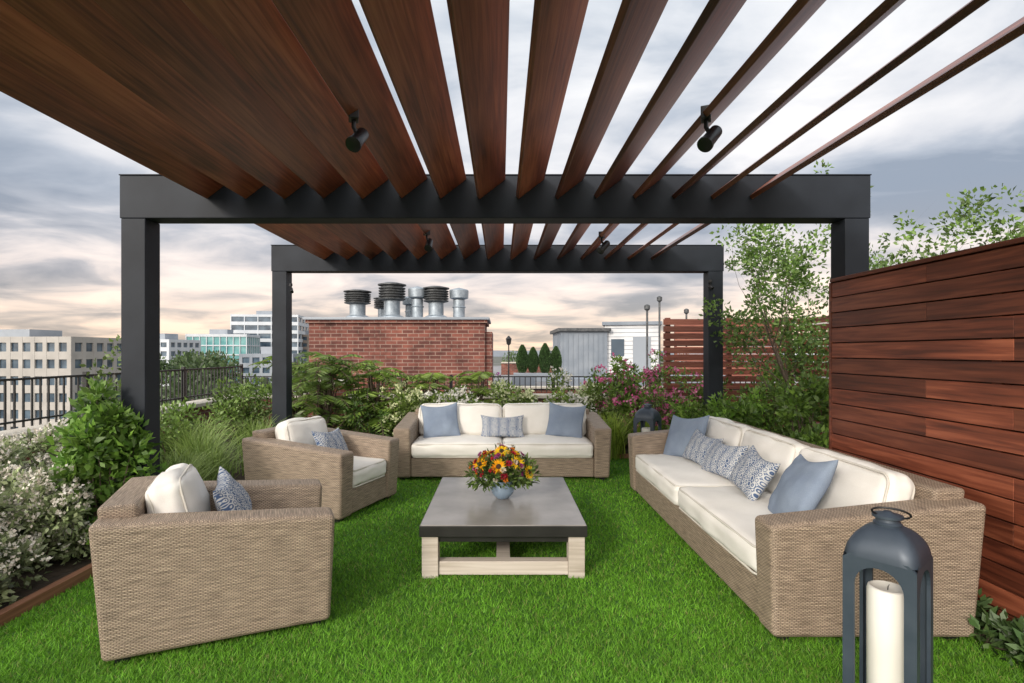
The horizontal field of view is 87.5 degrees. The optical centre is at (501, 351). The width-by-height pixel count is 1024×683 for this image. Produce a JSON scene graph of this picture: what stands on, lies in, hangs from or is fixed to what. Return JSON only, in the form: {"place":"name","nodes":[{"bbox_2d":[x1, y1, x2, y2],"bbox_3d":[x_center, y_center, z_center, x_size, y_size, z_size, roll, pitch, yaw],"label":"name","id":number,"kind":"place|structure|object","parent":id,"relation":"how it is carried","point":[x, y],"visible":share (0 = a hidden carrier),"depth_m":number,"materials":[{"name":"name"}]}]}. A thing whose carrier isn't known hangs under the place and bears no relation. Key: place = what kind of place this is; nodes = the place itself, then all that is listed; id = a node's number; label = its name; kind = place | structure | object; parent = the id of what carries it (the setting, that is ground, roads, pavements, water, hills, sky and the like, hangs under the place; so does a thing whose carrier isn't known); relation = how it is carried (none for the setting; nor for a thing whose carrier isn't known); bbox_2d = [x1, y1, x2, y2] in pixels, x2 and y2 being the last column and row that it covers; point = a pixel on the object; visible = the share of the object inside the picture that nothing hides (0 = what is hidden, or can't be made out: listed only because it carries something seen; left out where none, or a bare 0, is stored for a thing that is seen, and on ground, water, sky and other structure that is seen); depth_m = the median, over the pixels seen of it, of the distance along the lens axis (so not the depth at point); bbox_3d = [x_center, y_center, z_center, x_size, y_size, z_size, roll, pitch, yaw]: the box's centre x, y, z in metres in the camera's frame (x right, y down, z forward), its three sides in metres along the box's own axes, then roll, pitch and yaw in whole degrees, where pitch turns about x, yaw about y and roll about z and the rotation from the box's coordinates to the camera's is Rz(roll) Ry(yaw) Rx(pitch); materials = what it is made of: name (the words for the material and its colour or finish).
{"place":"outdoors","nodes":[
{"label":"outdoors","id":0,"kind":"place"},
{"bbox_2d":[0,0,1023,350],"label":"sky","id":1,"kind":"structure","parent":0,"point":[60,220],"materials":[{"name":"grey"}]},
{"bbox_2d":[295,366,828,391],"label":"roof","id":2,"kind":"structure","parent":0,"point":[496,369],"depth_m":23.20,"materials":[{"name":"grey brick"}]},
{"bbox_2d":[493,357,678,365],"bbox_3d":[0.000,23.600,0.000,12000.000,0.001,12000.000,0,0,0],"label":"ground","id":3,"kind":"structure","parent":0,"point":[497,361],"depth_m":1455.43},
{"bbox_2d":[6,337,116,429],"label":"piers","id":4,"kind":"structure","parent":3,"relation":"on","point":[70,355],"depth_m":98.48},
{"bbox_2d":[0,343,120,430],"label":"windows","id":5,"kind":"structure","parent":4,"relation":"attached to","point":[51,348],"depth_m":98.89,"materials":[{"name":"grey glass"}]},
{"bbox_2d":[0,337,120,426],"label":"floor bands","id":6,"kind":"object","parent":5,"relation":"on","point":[50,371],"visible":0.08,"depth_m":98.48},
{"bbox_2d":[0,329,61,336],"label":"roof plant","id":7,"kind":"object","parent":6,"relation":"on","point":[26,333],"visible":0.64,"depth_m":104.58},
{"bbox_2d":[160,339,200,385],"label":"piers","id":8,"kind":"structure","parent":3,"relation":"on","point":[169,348],"depth_m":190.56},
{"bbox_2d":[161,342,197,380],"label":"windows","id":9,"kind":"structure","parent":8,"relation":"attached to","point":[163,344],"depth_m":189.59,"materials":[{"name":"grey glass"}]},
{"bbox_2d":[161,339,198,399],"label":"floor bands","id":10,"kind":"object","parent":9,"relation":"on","point":[178,348],"visible":0.1,"depth_m":191.09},
{"bbox_2d":[185,334,259,366],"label":"piers","id":11,"kind":"structure","parent":3,"relation":"on","point":[233,344],"depth_m":224.52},
{"bbox_2d":[187,337,258,380],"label":"windows","id":12,"kind":"structure","parent":11,"relation":"attached to","point":[229,342],"depth_m":224.03,"materials":[{"name":"green glass"}]},
{"bbox_2d":[186,334,259,364],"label":"floor bands","id":13,"kind":"object","parent":12,"relation":"on","point":[217,335],"visible":0.2,"depth_m":223.53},
{"bbox_2d":[230,314,304,353],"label":"piers","id":14,"kind":"structure","parent":3,"relation":"on","point":[271,329],"depth_m":249.53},
{"bbox_2d":[232,317,308,353],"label":"windows","id":15,"kind":"structure","parent":14,"relation":"attached to","point":[254,327],"depth_m":249.41,"materials":[{"name":"grey glass"}]},
{"bbox_2d":[231,314,308,349],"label":"floor bands","id":16,"kind":"object","parent":15,"relation":"on","point":[260,323],"visible":0.15,"depth_m":248.94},
{"bbox_2d":[239,354,306,382],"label":"piers","id":17,"kind":"structure","parent":3,"relation":"on","point":[251,362],"depth_m":162.89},
{"bbox_2d":[243,357,304,390],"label":"windows","id":18,"kind":"structure","parent":17,"relation":"attached to","point":[246,360],"depth_m":163.14,"materials":[{"name":"grey glass"}]},
{"bbox_2d":[242,354,304,385],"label":"floor bands","id":19,"kind":"object","parent":18,"relation":"on","point":[245,365],"visible":0.12,"depth_m":162.86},
{"bbox_2d":[111,348,825,405],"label":"distant street trees","id":20,"kind":"object","parent":3,"relation":"on","point":[189,360],"visible":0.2,"depth_m":123.84,"materials":[{"name":"green plant"}]},
{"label":"walls","id":21,"kind":"object","parent":3,"relation":"on","visible":0},
{"bbox_2d":[501,361,826,392],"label":"roof parapet","id":22,"kind":"structure","parent":21,"relation":"on","point":[512,368],"depth_m":28.00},
{"bbox_2d":[302,317,492,392],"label":"brick chimney block","id":23,"kind":"structure","parent":22,"relation":"on","point":[449,346],"depth_m":14.60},
{"bbox_2d":[343,289,371,316],"bbox_3d":[-4.080,-1.352,15.200,0.777,0.824,0.777,0,0,0],"label":"chimney vent","id":24,"kind":"object","parent":23,"relation":"on","point":[357,300],"visible":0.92,"depth_m":14.98,"materials":[{"name":"metal"}]},
{"bbox_2d":[373,297,383,316],"bbox_3d":[-3.550,-1.300,16.200,0.630,0.721,0.630,0,0,0],"label":"chimney vent","id":25,"kind":"object","parent":23,"relation":"on","point":[379,305],"visible":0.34,"depth_m":16.00,"materials":[{"name":"metal"}]},
{"bbox_2d":[378,282,405,316],"bbox_3d":[-3.100,-1.455,15.200,0.798,1.030,0.798,0,0,0],"label":"chimney vent","id":26,"kind":"object","parent":23,"relation":"on","point":[391,294],"visible":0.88,"depth_m":14.98,"materials":[{"name":"metal"}]},
{"bbox_2d":[402,296,411,316],"bbox_3d":[-2.750,-1.315,16.200,0.490,0.750,0.490,0,0,0],"label":"chimney vent","id":27,"kind":"object","parent":23,"relation":"on","point":[407,302],"visible":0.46,"depth_m":16.05,"materials":[{"name":"metal"}]},
{"bbox_2d":[408,286,425,316],"bbox_3d":[-2.380,-1.400,15.200,0.529,0.920,0.529,0,0,0],"label":"chimney vent","id":28,"kind":"object","parent":23,"relation":"on","point":[416,294],"visible":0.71,"depth_m":15.04,"materials":[{"name":"metal"}]},
{"bbox_2d":[423,286,448,316],"bbox_3d":[-1.850,-1.403,15.200,0.756,0.927,0.756,0,0,0],"label":"chimney vent","id":29,"kind":"object","parent":23,"relation":"on","point":[436,298],"visible":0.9,"depth_m":14.99,"materials":[{"name":"metal"}]},
{"bbox_2d":[449,288,468,316],"bbox_3d":[-1.200,-1.380,15.200,0.549,0.880,0.549,0,0,0],"label":"chimney vent","id":30,"kind":"object","parent":23,"relation":"on","point":[459,296],"visible":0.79,"depth_m":15.04,"materials":[{"name":"metal"}]},
{"bbox_2d":[513,373,563,381],"bbox_3d":[1.500,1.024,21.500,2.000,0.348,0.600,0,0,0],"label":"planter box","id":31,"kind":"object","parent":22,"relation":"on","point":[538,379],"visible":0.34,"depth_m":21.20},
{"bbox_2d":[516,344,528,372],"bbox_3d":[0.849,0.278,21.498,0.530,1.164,0.524,0,0,0],"label":"columnar conifer","id":32,"kind":"object","parent":31,"relation":"on","point":[522,357],"visible":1,"depth_m":21.36,"materials":[{"name":"green plant"}]},
{"bbox_2d":[527,347,538,372],"bbox_3d":[1.279,0.325,21.501,0.490,1.071,0.489,0,0,0],"label":"columnar conifer","id":33,"kind":"object","parent":31,"relation":"on","point":[533,362],"visible":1,"depth_m":21.38,"materials":[{"name":"green plant"}]},
{"bbox_2d":[538,343,551,372],"bbox_3d":[1.758,0.249,21.498,0.556,1.222,0.556,0,0,0],"label":"columnar conifer","id":34,"kind":"object","parent":31,"relation":"on","point":[544,355],"visible":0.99,"depth_m":21.36,"materials":[{"name":"green plant"}]},
{"bbox_2d":[550,346,561,372],"bbox_3d":[2.203,0.307,21.497,0.503,1.105,0.500,0,0,0],"label":"columnar conifer","id":35,"kind":"object","parent":31,"relation":"on","point":[556,360],"visible":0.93,"depth_m":21.37,"materials":[{"name":"green plant"}]},
{"bbox_2d":[550,328,610,375],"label":"rooftop shed","id":36,"kind":"structure","parent":22,"relation":"on","point":[583,351],"depth_m":25.20,"materials":[{"name":"grey"}]},
{"bbox_2d":[602,321,661,375],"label":"rooftop shed","id":37,"kind":"structure","parent":22,"relation":"on","point":[626,340],"depth_m":25.09,"materials":[{"name":"white"}]},
{"bbox_2d":[611,339,623,355],"bbox_3d":[5.494,-0.200,25.249,0.600,0.800,0.013,0,0,14],"label":"window","id":38,"kind":"structure","parent":37,"relation":"in","point":[617,345],"depth_m":25.24,"materials":[{"name":"grey glass"}]},
{"bbox_2d":[633,337,650,375],"bbox_3d":[6.561,0.240,24.978,0.800,1.880,0.023,0,0,14],"label":"door","id":39,"kind":"structure","parent":37,"relation":"in","point":[639,343],"depth_m":24.98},
{"bbox_2d":[644,304,649,367],"bbox_3d":[6.000,-0.375,22.000,0.240,3.150,0.240,0,0,0],"label":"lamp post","id":40,"kind":"object","parent":22,"relation":"on","point":[647,307],"visible":0.84,"depth_m":21.96,"materials":[{"name":"metal"}]},
{"bbox_2d":[657,296,661,363],"bbox_3d":[7.100,-0.650,24.000,0.240,3.700,0.240,0,0,0],"label":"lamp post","id":41,"kind":"object","parent":22,"relation":"on","point":[659,299],"visible":0.84,"depth_m":23.96,"materials":[{"name":"metal"}]},
{"bbox_2d":[674,325,777,375],"bbox_3d":[10.150,-0.075,24.075,4.700,2.550,0.150,0,0,0],"label":"wood roof deck screen","id":42,"kind":"object","parent":22,"relation":"on","point":[723,353],"visible":0.06,"depth_m":24.00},
{"bbox_2d":[512,375,733,385],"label":"roof hatch boxes","id":43,"kind":"object","parent":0,"point":[522,381],"visible":0.22,"depth_m":18.29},
{"bbox_2d":[493,350,783,356],"bbox_3d":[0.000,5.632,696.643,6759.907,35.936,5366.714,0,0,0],"label":"distant hills","id":44,"kind":"structure","parent":0,"point":[497,353],"depth_m":2626.09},
{"bbox_3d":[0.500,1.915,3.300,11.400,0.570,14.600,0,0,0],"label":"roof slab","id":45,"kind":"object","parent":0,"visible":0},
{"bbox_2d":[9,401,243,466],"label":"wall","id":46,"kind":"structure","parent":45,"relation":"on","point":[201,412],"depth_m":8.78,"materials":[{"name":"grey brick"}]},
{"bbox_2d":[0,396,246,439],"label":"coping","id":47,"kind":"object","parent":46,"relation":"on","point":[199,403],"depth_m":5.95,"materials":[{"name":"stone"}]},
{"bbox_2d":[0,364,766,429],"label":"metal railing","id":48,"kind":"object","parent":47,"relation":"on","point":[183,370],"visible":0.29,"depth_m":7.97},
{"bbox_2d":[0,433,627,609],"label":"soil beds","id":49,"kind":"object","parent":45,"relation":"on","point":[61,571],"depth_m":3.79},
{"bbox_2d":[0,554,23,606],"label":"white flowering perennial","id":50,"kind":"object","parent":49,"relation":"on","point":[4,591],"visible":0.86,"depth_m":3.27,"materials":[{"name":"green plant"}]},
{"bbox_2d":[0,485,57,595],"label":"white flowering perennial","id":51,"kind":"object","parent":49,"relation":"on","point":[10,550],"visible":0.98,"depth_m":3.50,"materials":[{"name":"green plant"}]},
{"bbox_2d":[0,433,57,487],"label":"white flowering perennial","id":52,"kind":"object","parent":49,"relation":"on","point":[12,451],"visible":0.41,"depth_m":4.51,"materials":[{"name":"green plant"}]},
{"bbox_2d":[2,418,68,478],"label":"white flowering perennial","id":53,"kind":"object","parent":49,"relation":"on","point":[34,445],"visible":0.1,"depth_m":4.97,"materials":[{"name":"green plant"}]},
{"bbox_2d":[0,456,92,576],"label":"white flowering perennial","id":54,"kind":"object","parent":49,"relation":"on","point":[22,474],"visible":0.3,"depth_m":3.91,"materials":[{"name":"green plant"}]},
{"bbox_2d":[0,473,94,570],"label":"white flowering perennial","id":55,"kind":"object","parent":49,"relation":"on","point":[46,517],"visible":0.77,"depth_m":3.84,"materials":[{"name":"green plant"}]},
{"bbox_2d":[71,334,120,482],"bbox_3d":[-3.559,0.702,5.083,0.604,1.801,1.136,0,0,-18],"label":"young tree","id":56,"kind":"object","parent":49,"relation":"on","point":[109,380],"visible":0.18,"depth_m":4.83,"materials":[{"name":"green plant"}]},
{"bbox_2d":[39,377,162,558],"bbox_3d":[-3.130,0.902,4.225,0.881,1.408,0.690,0,0,0],"label":"climbing shrub","id":57,"kind":"object","parent":49,"relation":"on","point":[102,440],"visible":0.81,"depth_m":4.15,"materials":[{"name":"green plant"}]},
{"bbox_2d":[160,396,229,464],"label":"leafy shrub","id":58,"kind":"object","parent":49,"relation":"on","point":[173,417],"visible":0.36,"depth_m":6.88,"materials":[{"name":"green plant"}]},
{"bbox_2d":[160,445,241,480],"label":"ornamental grass","id":59,"kind":"object","parent":49,"relation":"on","point":[179,461],"depth_m":5.45,"materials":[{"name":"green plant"}]},
{"bbox_2d":[170,433,247,480],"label":"ornamental grass","id":60,"kind":"object","parent":49,"relation":"on","point":[217,458],"depth_m":5.89,"materials":[{"name":"green plant"}]},
{"bbox_2d":[161,414,256,460],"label":"ornamental grass","id":61,"kind":"object","parent":49,"relation":"on","point":[202,429],"depth_m":6.68,"materials":[{"name":"green plant"}]},
{"bbox_2d":[161,422,259,468],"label":"ornamental grass","id":62,"kind":"object","parent":49,"relation":"on","point":[206,439],"depth_m":6.20,"materials":[{"name":"green plant"}]},
{"bbox_2d":[207,372,271,452],"bbox_3d":[-4.140,0.987,8.578,1.170,1.342,1.148,0,0,0],"label":"leafy shrub","id":63,"kind":"object","parent":49,"relation":"on","point":[243,411],"visible":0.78,"depth_m":8.50,"materials":[{"name":"green plant"}]},
{"bbox_2d":[217,416,288,475],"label":"ornamental grass","id":64,"kind":"object","parent":49,"relation":"on","point":[248,435],"depth_m":6.82,"materials":[{"name":"green plant"}]},
{"bbox_2d":[249,351,345,418],"bbox_3d":[-3.452,0.798,9.053,1.570,1.608,1.342,0,0,36],"label":"sumac shrub","id":65,"kind":"object","parent":49,"relation":"on","point":[298,394],"visible":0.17,"depth_m":9.00,"materials":[{"name":"green plant"}]},
{"bbox_2d":[265,354,376,427],"bbox_3d":[-2.792,0.818,8.268,1.419,1.567,1.581,0,0,27],"label":"sumac shrub","id":66,"kind":"object","parent":49,"relation":"on","point":[328,376],"visible":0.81,"depth_m":8.12,"materials":[{"name":"green plant"}]},
{"bbox_2d":[327,387,398,436],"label":"leafy shrub","id":67,"kind":"object","parent":49,"relation":"on","point":[356,404],"visible":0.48,"depth_m":8.19,"materials":[{"name":"green plant"}]},
{"bbox_2d":[332,360,419,435],"bbox_3d":[-1.979,0.867,8.446,1.566,1.468,1.301,0,0,0],"label":"sumac shrub","id":68,"kind":"object","parent":49,"relation":"on","point":[385,375],"visible":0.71,"depth_m":8.35,"materials":[{"name":"green plant"}]},
{"bbox_2d":[375,380,426,436],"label":"hydrangea shrub","id":69,"kind":"object","parent":49,"relation":"on","point":[413,398],"visible":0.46,"depth_m":8.17,"materials":[{"name":"white plant"}]},
{"bbox_2d":[393,372,458,404],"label":"sumac shrub","id":70,"kind":"object","parent":49,"relation":"on","point":[426,379],"visible":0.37,"depth_m":8.74,"materials":[{"name":"green plant"}]},
{"bbox_2d":[422,385,483,403],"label":"hydrangea shrub","id":71,"kind":"object","parent":49,"relation":"on","point":[460,395],"visible":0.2,"depth_m":8.21,"materials":[{"name":"white plant"}]},
{"bbox_2d":[448,371,496,403],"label":"sumac shrub","id":72,"kind":"object","parent":49,"relation":"on","point":[481,391],"visible":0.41,"depth_m":9.16,"materials":[{"name":"green plant"}]},
{"bbox_2d":[488,379,538,407],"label":"hydrangea shrub","id":73,"kind":"object","parent":49,"relation":"on","point":[527,396],"visible":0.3,"depth_m":8.26,"materials":[{"name":"green plant"}]},
{"bbox_2d":[533,366,596,411],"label":"hydrangea shrub","id":74,"kind":"object","parent":49,"relation":"on","point":[569,397],"visible":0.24,"depth_m":8.30,"materials":[{"name":"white plant"}]},
{"bbox_2d":[572,381,619,423],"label":"hydrangea shrub","id":75,"kind":"object","parent":49,"relation":"on","point":[592,397],"visible":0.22,"depth_m":8.66,"materials":[{"name":"green plant"}]},
{"bbox_2d":[583,352,642,446],"bbox_3d":[1.895,0.804,8.773,1.035,1.606,0.935,0,0,40],"label":"pink flowering shrub","id":76,"kind":"object","parent":49,"relation":"on","point":[612,391],"visible":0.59,"depth_m":8.71,"materials":[{"name":"green plant"}]},
{"bbox_2d":[603,361,639,420],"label":"pink flowering shrub","id":77,"kind":"object","parent":49,"relation":"on","point":[633,375],"visible":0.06,"depth_m":9.21,"materials":[{"name":"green plant"}]},
{"bbox_2d":[598,410,645,459],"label":"ornamental grass","id":78,"kind":"object","parent":49,"relation":"on","point":[617,447],"depth_m":8.00,"materials":[{"name":"green plant"}]},
{"bbox_2d":[626,348,679,432],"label":"pink flowering shrub","id":79,"kind":"object","parent":49,"relation":"on","point":[653,374],"visible":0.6,"depth_m":7.98,"materials":[{"name":"green plant"}]},
{"bbox_2d":[625,368,685,436],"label":"pink flowering shrub","id":80,"kind":"object","parent":49,"relation":"on","point":[641,395],"visible":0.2,"depth_m":8.66,"materials":[{"name":"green plant"}]},
{"bbox_2d":[666,396,713,426],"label":"leafy shrub","id":81,"kind":"object","parent":49,"relation":"on","point":[695,411],"visible":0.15,"depth_m":7.56,"materials":[{"name":"green plant"}]},
{"bbox_2d":[665,366,733,422],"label":"pink flowering shrub","id":82,"kind":"object","parent":49,"relation":"on","point":[693,392],"visible":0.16,"depth_m":8.40,"materials":[{"name":"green plant"}]},
{"bbox_2d":[663,316,828,434],"bbox_3d":[4.944,0.500,7.602,2.110,2.200,5.237,0,0,-27],"label":"wood screen fence","id":83,"kind":"object","parent":49,"relation":"on","point":[728,371],"visible":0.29,"depth_m":9.39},
{"bbox_2d":[702,385,791,432],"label":"leafy shrub","id":84,"kind":"object","parent":49,"relation":"on","point":[743,413],"visible":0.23,"depth_m":6.39,"materials":[{"name":"green plant"}]},
{"bbox_2d":[732,362,818,436],"bbox_3d":[3.758,0.869,7.155,1.176,1.477,1.111,0,0,0],"label":"leafy shrub","id":85,"kind":"object","parent":49,"relation":"on","point":[771,408],"visible":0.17,"depth_m":7.08,"materials":[{"name":"green plant"}]},
{"bbox_2d":[766,372,828,448],"bbox_3d":[3.305,0.902,5.571,1.120,1.411,1.327,0,0,0],"label":"leafy shrub","id":86,"kind":"object","parent":49,"relation":"on","point":[795,400],"visible":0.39,"depth_m":5.53,"materials":[{"name":"green plant"}]},
{"bbox_2d":[720,224,900,442],"bbox_3d":[4.417,-0.135,7.568,2.257,3.486,2.442,0,0,41],"label":"multi stem birch tree","id":87,"kind":"object","parent":49,"relation":"on","point":[734,262],"visible":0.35,"depth_m":7.73,"materials":[{"name":"green plant"}]},
{"bbox_2d":[698,159,1023,431],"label":"multi stem birch tree","id":88,"kind":"object","parent":49,"relation":"on","point":[800,259],"visible":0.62,"depth_m":6.46,"materials":[{"name":"green plant"}]},
{"bbox_2d":[810,189,1002,384],"bbox_3d":[4.347,-0.066,5.522,1.844,3.344,2.094,0,0,0],"label":"multi stem birch tree","id":89,"kind":"object","parent":49,"relation":"on","point":[979,203],"visible":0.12,"depth_m":5.56,"materials":[{"name":"green plant"}]},
{"bbox_2d":[0,457,1023,682],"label":"lawn","id":90,"kind":"structure","parent":45,"relation":"on","point":[652,596],"depth_m":3.05,"materials":[{"name":"plant"}]},
{"bbox_2d":[89,463,334,663],"bbox_3d":[-1.695,1.147,3.315,1.172,0.906,0.998,0,0,-24],"label":"wicker armchair","id":91,"kind":"object","parent":90,"relation":"on","point":[183,554],"visible":1,"depth_m":2.89,"materials":[{"name":"beige wicker"}]},
{"bbox_2d":[0,454,628,625],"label":"garden bed edging","id":92,"kind":"object","parent":90,"relation":"on","point":[12,611],"depth_m":3.42,"materials":[{"name":"brown wood"}]},
{"bbox_2d":[242,416,398,522],"bbox_3d":[-1.848,1.147,5.595,1.192,0.906,1.048,0,0,20],"label":"wicker armchair","id":93,"kind":"object","parent":90,"relation":"on","point":[352,471],"visible":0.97,"depth_m":5.26,"materials":[{"name":"brown wicker"}]},
{"bbox_2d":[393,402,611,479],"bbox_3d":[0.015,1.137,7.112,2.698,0.927,1.072,0,0,0],"label":"wicker sofa","id":94,"kind":"object","parent":90,"relation":"on","point":[449,439],"visible":0.9,"depth_m":6.79,"materials":[{"name":"brown wicker"}]},
{"bbox_2d":[419,477,586,577],"bbox_3d":[0.015,1.409,4.475,1.180,0.383,1.450,0,0,0],"label":"coffee table","id":95,"kind":"object","parent":90,"relation":"on","point":[546,509],"visible":0.98,"depth_m":3.81,"materials":[{"name":"concrete"}]},
{"bbox_2d":[463,443,541,499],"bbox_3d":[0.021,0.986,4.445,0.613,0.461,0.525,0,0,-44],"label":"flower bouquet in vase","id":96,"kind":"object","parent":95,"relation":"on","point":[494,470],"visible":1,"depth_m":4.37,"materials":[{"name":"multicoloured plant"}]},
{"bbox_2d":[0,0,1023,476],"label":"pergola","id":97,"kind":"object","parent":90,"relation":"on","point":[222,110],"visible":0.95,"depth_m":3.28,"materials":[{"name":"brown wood"}]},
{"bbox_2d":[345,110,368,152],"bbox_3d":[-0.788,-1.196,2.901,0.101,0.251,0.166,0,0,7],"label":"spotlight","id":98,"kind":"object","parent":97,"relation":"attached to","point":[356,140],"visible":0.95,"depth_m":2.87,"materials":[{"name":"black metal"}]},
{"bbox_2d":[697,105,721,151],"bbox_3d":[1.120,-1.196,2.893,0.166,0.251,0.101,0,0,-42],"label":"spotlight","id":99,"kind":"object","parent":97,"relation":"attached to","point":[706,142],"visible":0.95,"depth_m":2.87,"materials":[{"name":"black metal"}]},
{"bbox_2d":[633,401,661,432],"bbox_3d":[1.900,1.118,6.950,0.294,0.964,0.294,0,0,38],"label":"candle lantern","id":100,"kind":"object","parent":90,"relation":"on","point":[649,414],"visible":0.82,"depth_m":6.89,"materials":[{"name":"grey metal"}]},
{"bbox_2d":[628,414,985,640],"bbox_3d":[2.042,1.129,4.530,1.172,0.942,3.298,0,0,0],"label":"wicker sofa","id":101,"kind":"object","parent":90,"relation":"on","point":[765,525],"visible":0.93,"depth_m":3.25,"materials":[{"name":"beige wicker"}]},
{"bbox_2d":[842,506,932,682],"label":"candle lantern","id":102,"kind":"object","parent":90,"relation":"on","point":[895,633],"visible":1,"depth_m":2.21,"materials":[{"name":"grey metal"}]},
{"bbox_2d":[968,588,1023,665],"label":"leafy plant","id":103,"kind":"object","parent":90,"relation":"on","point":[983,622],"visible":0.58,"depth_m":2.85,"materials":[{"name":"green plant"}]},
{"bbox_2d":[993,614,1023,660],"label":"leafy plant","id":104,"kind":"object","parent":90,"relation":"on","point":[1016,635],"visible":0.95,"depth_m":2.71,"materials":[{"name":"green plant"}]},
{"bbox_2d":[248,399,819,432],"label":"back wall","id":105,"kind":"structure","parent":45,"relation":"on","point":[538,400],"depth_m":10.30,"materials":[{"name":"grey brick"}]},
{"bbox_2d":[230,393,767,398],"bbox_3d":[0.490,0.863,10.457,11.520,0.069,0.405,0,0,0],"label":"back coping","id":106,"kind":"object","parent":105,"relation":"on","point":[542,395],"visible":0.01,"depth_m":10.26,"materials":[{"name":"stone"}]},
{"bbox_2d":[829,236,1023,631],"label":"wood fence","id":107,"kind":"object","parent":45,"relation":"on","point":[933,366],"visible":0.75,"depth_m":3.33,"materials":[{"name":"wood"}]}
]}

